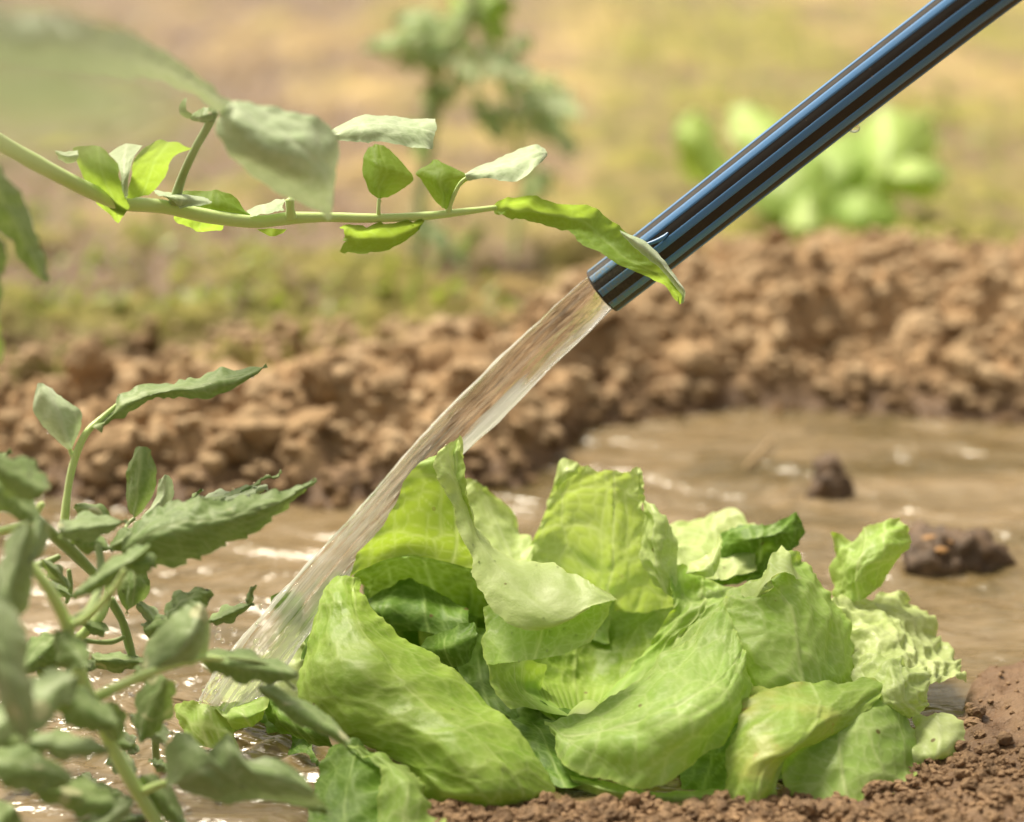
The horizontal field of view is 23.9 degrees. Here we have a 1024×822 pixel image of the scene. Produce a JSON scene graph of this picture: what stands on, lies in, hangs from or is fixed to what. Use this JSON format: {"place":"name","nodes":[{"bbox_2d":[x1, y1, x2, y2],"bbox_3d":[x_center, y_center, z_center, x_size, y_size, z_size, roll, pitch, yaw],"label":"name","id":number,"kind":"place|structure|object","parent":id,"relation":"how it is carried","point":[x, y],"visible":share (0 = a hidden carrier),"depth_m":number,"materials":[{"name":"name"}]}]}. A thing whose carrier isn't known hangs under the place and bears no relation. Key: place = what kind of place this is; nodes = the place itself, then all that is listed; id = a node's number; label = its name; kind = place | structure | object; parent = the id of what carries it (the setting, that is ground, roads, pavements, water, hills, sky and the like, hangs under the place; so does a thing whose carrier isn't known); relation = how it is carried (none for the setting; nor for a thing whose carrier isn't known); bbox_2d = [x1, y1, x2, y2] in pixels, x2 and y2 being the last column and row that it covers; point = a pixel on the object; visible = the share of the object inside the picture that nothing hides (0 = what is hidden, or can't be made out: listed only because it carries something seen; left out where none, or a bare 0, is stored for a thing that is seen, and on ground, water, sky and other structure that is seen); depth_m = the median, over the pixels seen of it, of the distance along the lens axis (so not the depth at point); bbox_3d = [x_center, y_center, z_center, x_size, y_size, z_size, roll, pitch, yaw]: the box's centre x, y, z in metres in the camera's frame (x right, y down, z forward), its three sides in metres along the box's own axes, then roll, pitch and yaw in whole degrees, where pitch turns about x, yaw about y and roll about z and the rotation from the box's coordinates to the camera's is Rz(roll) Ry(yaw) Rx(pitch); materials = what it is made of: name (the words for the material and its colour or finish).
{"place":"outdoors","nodes":[
{"label":"outdoors","id":0,"kind":"place"},
{"bbox_2d":[0,0,1023,821],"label":"ground","id":1,"kind":"structure","parent":0,"point":[622,170],"depth_m":1.75,"materials":[{"name":"soil"}]},
{"bbox_2d":[0,330,3,363],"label":"leaf tip","id":2,"kind":"object","parent":1,"relation":"on","point":[1,348],"visible":1,"depth_m":1.07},
{"bbox_2d":[22,410,30,422],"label":"soil clod","id":3,"kind":"object","parent":1,"relation":"on","point":[26,413],"visible":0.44,"depth_m":1.21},
{"bbox_2d":[22,399,33,411],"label":"soil clod","id":4,"kind":"object","parent":1,"relation":"on","point":[27,404],"visible":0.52,"depth_m":1.22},
{"bbox_2d":[43,376,56,387],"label":"soil clod","id":5,"kind":"object","parent":1,"relation":"on","point":[49,382],"visible":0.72,"depth_m":1.22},
{"bbox_2d":[44,477,58,492],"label":"soil clod","id":6,"kind":"object","parent":1,"relation":"on","point":[54,487],"visible":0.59,"depth_m":1.14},
{"bbox_2d":[61,337,114,386],"bbox_3d":[-0.216,-0.024,1.237,0.026,0.025,0.027,-28,-1,-17],"label":"soil clod","id":7,"kind":"object","parent":1,"relation":"on","point":[87,359],"visible":0.99,"depth_m":1.23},
{"bbox_2d":[87,397,101,412],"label":"soil clod","id":8,"kind":"object","parent":1,"relation":"on","point":[97,399],"visible":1,"depth_m":1.18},
{"bbox_2d":[76,451,128,489],"bbox_3d":[-0.191,0.027,1.141,0.025,0.023,0.026,10,1,10],"label":"soil clod","id":9,"kind":"object","parent":1,"relation":"on","point":[97,471],"visible":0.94,"depth_m":1.13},
{"bbox_2d":[103,363,118,377],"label":"soil clod","id":10,"kind":"object","parent":1,"relation":"on","point":[110,372],"visible":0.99,"depth_m":1.24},
{"bbox_2d":[79,422,148,463],"bbox_3d":[-0.190,0.017,1.148,0.029,0.024,0.034,5,16,17],"label":"soil clod","id":11,"kind":"object","parent":1,"relation":"on","point":[118,439],"visible":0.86,"depth_m":1.14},
{"bbox_2d":[123,404,149,426],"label":"soil clod","id":12,"kind":"object","parent":1,"relation":"on","point":[140,416],"visible":0.66,"depth_m":1.17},
{"bbox_2d":[135,433,148,446],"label":"soil clod","id":13,"kind":"object","parent":1,"relation":"on","point":[143,439],"visible":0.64,"depth_m":1.15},
{"bbox_2d":[147,366,159,376],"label":"soil clod","id":14,"kind":"object","parent":1,"relation":"on","point":[153,371],"visible":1,"depth_m":1.22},
{"bbox_2d":[149,362,167,378],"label":"soil clod","id":15,"kind":"object","parent":1,"relation":"on","point":[163,372],"visible":0.64,"depth_m":1.26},
{"bbox_2d":[144,397,175,410],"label":"soil clod","id":16,"kind":"object","parent":1,"relation":"on","point":[150,404],"visible":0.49,"depth_m":1.18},
{"bbox_2d":[150,427,174,442],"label":"soil clod","id":17,"kind":"object","parent":1,"relation":"on","point":[162,434],"visible":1,"depth_m":1.16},
{"bbox_2d":[149,400,175,419],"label":"soil clod","id":18,"kind":"object","parent":1,"relation":"on","point":[158,405],"visible":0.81,"depth_m":1.17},
{"bbox_2d":[0,7,339,219],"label":"tomato shoot","id":19,"kind":"object","parent":1,"relation":"on","point":[69,76],"visible":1,"depth_m":0.48,"materials":[{"name":"green plant"}]},
{"bbox_2d":[0,98,684,303],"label":"tomato branch","id":20,"kind":"object","parent":19,"relation":"attached to","point":[385,171],"visible":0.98,"depth_m":0.85,"materials":[{"name":"green plant"}]},
{"bbox_2d":[0,364,350,821],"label":"tomato plant","id":21,"kind":"object","parent":1,"relation":"on","point":[166,531],"visible":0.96,"depth_m":0.76,"materials":[{"name":"green plant"}]},
{"bbox_2d":[0,165,50,301],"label":"tomato leaf","id":22,"kind":"object","parent":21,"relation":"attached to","point":[16,226],"visible":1,"depth_m":0.72,"materials":[{"name":"plant"}]},
{"bbox_2d":[0,370,346,818],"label":"water droplets","id":23,"kind":"object","parent":21,"relation":"on","point":[107,595],"visible":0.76,"depth_m":0.78,"materials":[{"name":"white"}]},
{"bbox_2d":[172,402,197,416],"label":"soil clod","id":24,"kind":"object","parent":1,"relation":"on","point":[183,408],"visible":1,"depth_m":1.16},
{"bbox_2d":[174,397,196,403],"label":"soil clod","id":25,"kind":"object","parent":1,"relation":"on","point":[178,400],"visible":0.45,"depth_m":1.18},
{"bbox_2d":[201,431,250,467],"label":"soil clod","id":26,"kind":"object","parent":1,"relation":"on","point":[229,446],"visible":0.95,"depth_m":1.15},
{"bbox_2d":[214,365,243,392],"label":"soil clod","id":27,"kind":"object","parent":1,"relation":"on","point":[232,367],"visible":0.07,"depth_m":1.23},
{"bbox_2d":[242,374,258,388],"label":"soil clod","id":28,"kind":"object","parent":1,"relation":"on","point":[247,383],"visible":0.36,"depth_m":1.20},
{"bbox_2d":[228,403,287,450],"bbox_3d":[-0.121,0.008,1.163,0.032,0.022,0.033,-1,13,-11],"label":"soil clod","id":29,"kind":"object","parent":1,"relation":"on","point":[250,424],"visible":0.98,"depth_m":1.15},
{"bbox_2d":[243,377,282,404],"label":"soil clod","id":30,"kind":"object","parent":1,"relation":"on","point":[257,389],"visible":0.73,"depth_m":1.18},
{"bbox_2d":[258,478,271,493],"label":"soil clod","id":31,"kind":"object","parent":1,"relation":"on","point":[267,481],"visible":0.5,"depth_m":1.14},
{"bbox_2d":[279,439,298,451],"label":"soil clod","id":32,"kind":"object","parent":1,"relation":"on","point":[282,446],"visible":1,"depth_m":1.14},
{"bbox_2d":[283,465,308,488],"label":"soil clod","id":33,"kind":"object","parent":1,"relation":"on","point":[294,475],"visible":0.76,"depth_m":1.13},
{"bbox_2d":[297,354,313,359],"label":"soil clod","id":34,"kind":"object","parent":1,"relation":"on","point":[305,356],"visible":0.12,"depth_m":1.24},
{"bbox_2d":[282,405,335,440],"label":"soil clod","id":35,"kind":"object","parent":1,"relation":"on","point":[315,419],"visible":0.98,"depth_m":1.15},
{"bbox_2d":[298,354,338,404],"bbox_3d":[-0.094,-0.014,1.188,0.021,0.025,0.022,-4,15,-13],"label":"soil clod","id":36,"kind":"object","parent":1,"relation":"on","point":[316,371],"visible":1,"depth_m":1.18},
{"bbox_2d":[324,348,343,362],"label":"soil clod","id":37,"kind":"object","parent":1,"relation":"on","point":[334,355],"visible":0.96,"depth_m":1.20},
{"bbox_2d":[339,355,355,365],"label":"soil clod","id":38,"kind":"object","parent":1,"relation":"on","point":[348,359],"visible":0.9,"depth_m":1.20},
{"bbox_2d":[343,348,382,359],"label":"soil clod","id":39,"kind":"object","parent":1,"relation":"on","point":[365,354],"visible":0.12,"depth_m":1.26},
{"bbox_2d":[369,373,403,392],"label":"soil clod","id":40,"kind":"object","parent":1,"relation":"on","point":[382,382],"visible":1,"depth_m":1.18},
{"bbox_2d":[389,367,409,382],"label":"soil clod","id":41,"kind":"object","parent":1,"relation":"on","point":[394,371],"visible":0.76,"depth_m":1.22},
{"bbox_2d":[387,349,412,365],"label":"soil clod","id":42,"kind":"object","parent":1,"relation":"on","point":[402,355],"visible":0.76,"depth_m":1.25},
{"bbox_2d":[390,361,414,384],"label":"soil clod","id":43,"kind":"object","parent":1,"relation":"on","point":[408,366],"visible":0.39,"depth_m":1.25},
{"bbox_2d":[410,391,428,406],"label":"soil clod","id":44,"kind":"object","parent":1,"relation":"on","point":[418,399],"visible":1,"depth_m":1.19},
{"bbox_2d":[453,356,473,362],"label":"soil clod","id":45,"kind":"object","parent":1,"relation":"on","point":[468,359],"visible":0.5,"depth_m":1.23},
{"bbox_2d":[364,0,581,266],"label":"tomato plant","id":46,"kind":"object","parent":1,"relation":"on","point":[435,53],"visible":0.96,"depth_m":1.62,"materials":[{"name":"green plant"}]},
{"bbox_2d":[469,356,496,375],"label":"soil clod","id":47,"kind":"object","parent":1,"relation":"on","point":[486,361],"visible":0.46,"depth_m":1.23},
{"bbox_2d":[0,408,1023,821],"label":"puddle","id":48,"kind":"object","parent":1,"relation":"on","point":[910,470],"visible":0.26,"depth_m":1.11,"materials":[{"name":"liquid"}]},
{"bbox_2d":[48,595,294,815],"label":"splash drops","id":49,"kind":"object","parent":48,"relation":"on","point":[218,636],"visible":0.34,"depth_m":0.86,"materials":[{"name":"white liquid"}]},
{"bbox_2d":[744,438,772,469],"bbox_3d":[0.123,0.021,1.199,0.002,0.003,0.052,6,16,20],"label":"straw","id":50,"kind":"object","parent":48,"relation":"on","point":[758,454],"visible":1,"depth_m":1.19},
{"bbox_2d":[805,452,854,500],"bbox_3d":[0.151,0.043,1.143,0.022,0.046,0.021,10,18,32],"label":"wet clod","id":51,"kind":"object","parent":48,"relation":"in","point":[831,479],"visible":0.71,"depth_m":1.14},
{"bbox_2d":[902,520,1016,577],"bbox_3d":[0.190,0.069,1.047,0.056,0.042,0.039,0,15,0],"label":"wet clod","id":52,"kind":"object","parent":48,"relation":"in","point":[976,550],"visible":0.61,"depth_m":1.03,"materials":[{"name":"soil"}]},
{"bbox_2d":[0,227,1023,510],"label":"soil crumbs","id":53,"kind":"object","parent":1,"relation":"on","point":[392,439],"visible":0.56,"depth_m":1.30,"materials":[{"name":"soil"}]},
{"bbox_2d":[0,0,1023,317],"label":"ground weeds","id":54,"kind":"object","parent":1,"relation":"on","point":[438,292],"visible":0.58,"depth_m":1.64,"materials":[{"name":"green plant"}]},
{"bbox_2d":[514,390,544,409],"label":"soil clod","id":55,"kind":"object","parent":1,"relation":"on","point":[532,399],"visible":0.81,"depth_m":1.20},
{"bbox_2d":[525,294,542,310],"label":"soil clod","id":56,"kind":"object","parent":1,"relation":"on","point":[533,302],"visible":0.79,"depth_m":1.33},
{"bbox_2d":[547,397,572,420],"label":"soil clod","id":57,"kind":"object","parent":1,"relation":"on","point":[562,407],"visible":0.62,"depth_m":1.23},
{"bbox_2d":[174,435,966,821],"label":"lettuce","id":58,"kind":"object","parent":1,"relation":"on","point":[684,663],"visible":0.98,"depth_m":0.84,"materials":[{"name":"green plant"}]},
{"bbox_2d":[321,445,600,780],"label":"water droplets","id":59,"kind":"object","parent":58,"relation":"on","point":[511,633],"visible":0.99,"depth_m":0.84,"materials":[{"name":"white"}]},
{"bbox_2d":[569,368,593,385],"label":"soil clod","id":60,"kind":"object","parent":1,"relation":"on","point":[585,377],"visible":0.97,"depth_m":1.26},
{"bbox_2d":[582,420,591,429],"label":"soil clod","id":61,"kind":"object","parent":1,"relation":"on","point":[586,425],"visible":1,"depth_m":1.25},
{"bbox_2d":[581,362,595,374],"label":"soil clod","id":62,"kind":"object","parent":1,"relation":"on","point":[590,367],"visible":0.58,"depth_m":1.30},
{"bbox_2d":[588,357,600,366],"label":"soil clod","id":63,"kind":"object","parent":1,"relation":"on","point":[592,360],"visible":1,"depth_m":1.30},
{"bbox_2d":[592,309,614,329],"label":"soil clod","id":64,"kind":"object","parent":1,"relation":"on","point":[604,319],"visible":0.12,"depth_m":1.30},
{"bbox_2d":[604,358,622,372],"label":"soil clod","id":65,"kind":"object","parent":1,"relation":"on","point":[612,365],"visible":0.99,"depth_m":1.29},
{"bbox_2d":[629,289,658,318],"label":"soil clod","id":66,"kind":"object","parent":1,"relation":"on","point":[643,299],"visible":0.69,"depth_m":1.34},
{"bbox_2d":[640,324,662,349],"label":"soil clod","id":67,"kind":"object","parent":1,"relation":"on","point":[651,337],"visible":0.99,"depth_m":1.33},
{"bbox_2d":[644,389,668,404],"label":"soil clod","id":68,"kind":"object","parent":1,"relation":"on","point":[657,396],"visible":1,"depth_m":1.28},
{"bbox_2d":[655,321,674,335],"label":"soil clod","id":69,"kind":"object","parent":1,"relation":"on","point":[665,328],"visible":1,"depth_m":1.33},
{"bbox_2d":[665,303,685,321],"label":"soil clod","id":70,"kind":"object","parent":1,"relation":"on","point":[677,313],"visible":0.99,"depth_m":1.34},
{"bbox_2d":[681,320,700,335],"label":"soil clod","id":71,"kind":"object","parent":1,"relation":"on","point":[688,327],"visible":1,"depth_m":1.32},
{"bbox_2d":[681,253,706,271],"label":"soil clod","id":72,"kind":"object","parent":1,"relation":"on","point":[695,262],"visible":0.83,"depth_m":1.38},
{"bbox_2d":[671,343,722,374],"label":"soil clod","id":73,"kind":"object","parent":1,"relation":"on","point":[694,358],"visible":1,"depth_m":1.29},
{"bbox_2d":[694,295,714,307],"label":"soil clod","id":74,"kind":"object","parent":1,"relation":"on","point":[705,300],"visible":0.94,"depth_m":1.34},
{"bbox_2d":[708,306,726,319],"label":"soil clod","id":75,"kind":"object","parent":1,"relation":"on","point":[715,312],"visible":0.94,"depth_m":1.34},
{"bbox_2d":[711,236,735,252],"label":"soil clod","id":76,"kind":"object","parent":1,"relation":"on","point":[719,242],"visible":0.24,"depth_m":1.45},
{"bbox_2d":[427,702,1023,821],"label":"soil crumbs","id":77,"kind":"object","parent":1,"relation":"on","point":[719,801],"visible":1,"depth_m":0.79,"materials":[{"name":"soil"}]},
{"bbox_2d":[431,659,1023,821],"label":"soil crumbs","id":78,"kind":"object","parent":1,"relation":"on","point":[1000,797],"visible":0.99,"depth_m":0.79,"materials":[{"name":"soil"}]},
{"bbox_2d":[725,283,760,304],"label":"soil clod","id":79,"kind":"object","parent":1,"relation":"on","point":[747,293],"visible":0.91,"depth_m":1.35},
{"bbox_2d":[740,261,762,284],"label":"soil clod","id":80,"kind":"object","parent":1,"relation":"on","point":[752,274],"visible":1,"depth_m":1.36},
{"bbox_2d":[741,248,767,265],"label":"soil clod","id":81,"kind":"object","parent":1,"relation":"on","point":[749,256],"visible":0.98,"depth_m":1.37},
{"bbox_2d":[752,240,773,247],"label":"soil clod","id":82,"kind":"object","parent":1,"relation":"on","point":[762,243],"visible":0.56,"depth_m":1.42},
{"bbox_2d":[770,262,781,273],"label":"soil clod","id":83,"kind":"object","parent":1,"relation":"on","point":[776,268],"visible":1,"depth_m":1.36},
{"bbox_2d":[764,227,789,246],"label":"soil clod","id":84,"kind":"object","parent":1,"relation":"on","point":[776,236],"visible":1,"depth_m":1.41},
{"bbox_2d":[771,245,792,261],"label":"soil clod","id":85,"kind":"object","parent":1,"relation":"on","point":[777,257],"visible":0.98,"depth_m":1.37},
{"bbox_2d":[779,265,793,276],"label":"soil clod","id":86,"kind":"object","parent":1,"relation":"on","point":[787,271],"visible":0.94,"depth_m":1.36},
{"bbox_2d":[781,279,795,292],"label":"soil clod","id":87,"kind":"object","parent":1,"relation":"on","point":[787,283],"visible":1,"depth_m":1.33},
{"bbox_2d":[787,274,805,285],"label":"soil clod","id":88,"kind":"object","parent":1,"relation":"on","point":[795,279],"visible":0.52,"depth_m":1.36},
{"bbox_2d":[672,103,949,233],"bbox_3d":[0.215,-0.159,1.728,0.201,0.101,0.185,0,15,0],"label":"lettuce","id":89,"kind":"object","parent":1,"relation":"on","point":[872,169],"visible":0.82,"depth_m":1.73,"materials":[{"name":"green plant"}]},
{"bbox_2d":[806,241,824,257],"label":"soil clod","id":90,"kind":"object","parent":1,"relation":"on","point":[815,248],"visible":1,"depth_m":1.37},
{"bbox_2d":[809,274,834,295],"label":"soil clod","id":91,"kind":"object","parent":1,"relation":"on","point":[821,285],"visible":1,"depth_m":1.34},
{"bbox_2d":[813,320,837,338],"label":"soil clod","id":92,"kind":"object","parent":1,"relation":"on","point":[825,329],"visible":1,"depth_m":1.33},
{"bbox_2d":[831,377,848,391],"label":"soil clod","id":93,"kind":"object","parent":1,"relation":"on","point":[838,383],"visible":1,"depth_m":1.29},
{"bbox_2d":[841,370,855,380],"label":"soil clod","id":94,"kind":"object","parent":1,"relation":"on","point":[845,374],"visible":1,"depth_m":1.29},
{"bbox_2d":[843,264,857,277],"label":"soil clod","id":95,"kind":"object","parent":1,"relation":"on","point":[849,270],"visible":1,"depth_m":1.36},
{"bbox_2d":[826,339,875,366],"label":"soil clod","id":96,"kind":"object","parent":1,"relation":"on","point":[851,349],"visible":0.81,"depth_m":1.32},
{"bbox_2d":[868,340,887,348],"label":"soil clod","id":97,"kind":"object","parent":1,"relation":"on","point":[877,343],"visible":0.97,"depth_m":1.33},
{"bbox_2d":[876,344,900,354],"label":"soil clod","id":98,"kind":"object","parent":1,"relation":"on","point":[888,349],"visible":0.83,"depth_m":1.32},
{"bbox_2d":[875,240,904,263],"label":"soil clod","id":99,"kind":"object","parent":1,"relation":"on","point":[889,250],"visible":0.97,"depth_m":1.38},
{"bbox_2d":[893,393,906,408],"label":"soil clod","id":100,"kind":"object","parent":1,"relation":"on","point":[898,398],"visible":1,"depth_m":1.28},
{"bbox_2d":[891,310,941,342],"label":"soil clod","id":101,"kind":"object","parent":1,"relation":"on","point":[912,325],"visible":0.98,"depth_m":1.33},
{"bbox_2d":[911,285,936,306],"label":"soil clod","id":102,"kind":"object","parent":1,"relation":"on","point":[924,294],"visible":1,"depth_m":1.34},
{"bbox_2d":[927,249,965,271],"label":"soil clod","id":103,"kind":"object","parent":1,"relation":"on","point":[943,260],"visible":1,"depth_m":1.36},
{"bbox_2d":[941,314,969,330],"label":"soil clod","id":104,"kind":"object","parent":1,"relation":"on","point":[957,322],"visible":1,"depth_m":1.33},
{"bbox_2d":[940,344,987,384],"bbox_3d":[0.243,-0.023,1.296,0.026,0.024,0.034,-3,21,19],"label":"soil clod","id":105,"kind":"object","parent":1,"relation":"on","point":[964,361],"visible":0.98,"depth_m":1.28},
{"bbox_2d":[960,332,973,343],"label":"soil clod","id":106,"kind":"object","parent":1,"relation":"on","point":[966,338],"visible":1,"depth_m":1.30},
{"bbox_2d":[970,266,995,283],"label":"soil clod","id":107,"kind":"object","parent":1,"relation":"on","point":[983,274],"visible":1,"depth_m":1.34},
{"bbox_2d":[979,363,1014,388],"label":"soil clod","id":108,"kind":"object","parent":1,"relation":"on","point":[991,376],"visible":1,"depth_m":1.28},
{"bbox_2d":[1007,269,1019,276],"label":"soil clod","id":109,"kind":"object","parent":1,"relation":"on","point":[1015,272],"visible":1,"depth_m":1.34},
{"bbox_2d":[587,0,1022,310],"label":"garden hose","id":110,"kind":"object","parent":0,"point":[931,34],"visible":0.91,"depth_m":0.85,"materials":[{"name":"plastic"}]},
{"bbox_2d":[199,277,611,713],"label":"water stream","id":111,"kind":"structure","parent":110,"relation":"attached to","point":[495,393],"depth_m":0.88,"materials":[{"name":"white"}]},
{"bbox_2d":[849,125,859,132],"bbox_3d":[0.120,-0.099,0.847,0.004,0.003,0.004,0,15,0],"label":"water drop","id":112,"kind":"object","parent":110,"relation":"attached to","point":[854,129],"visible":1,"depth_m":0.85,"materials":[{"name":"white"}]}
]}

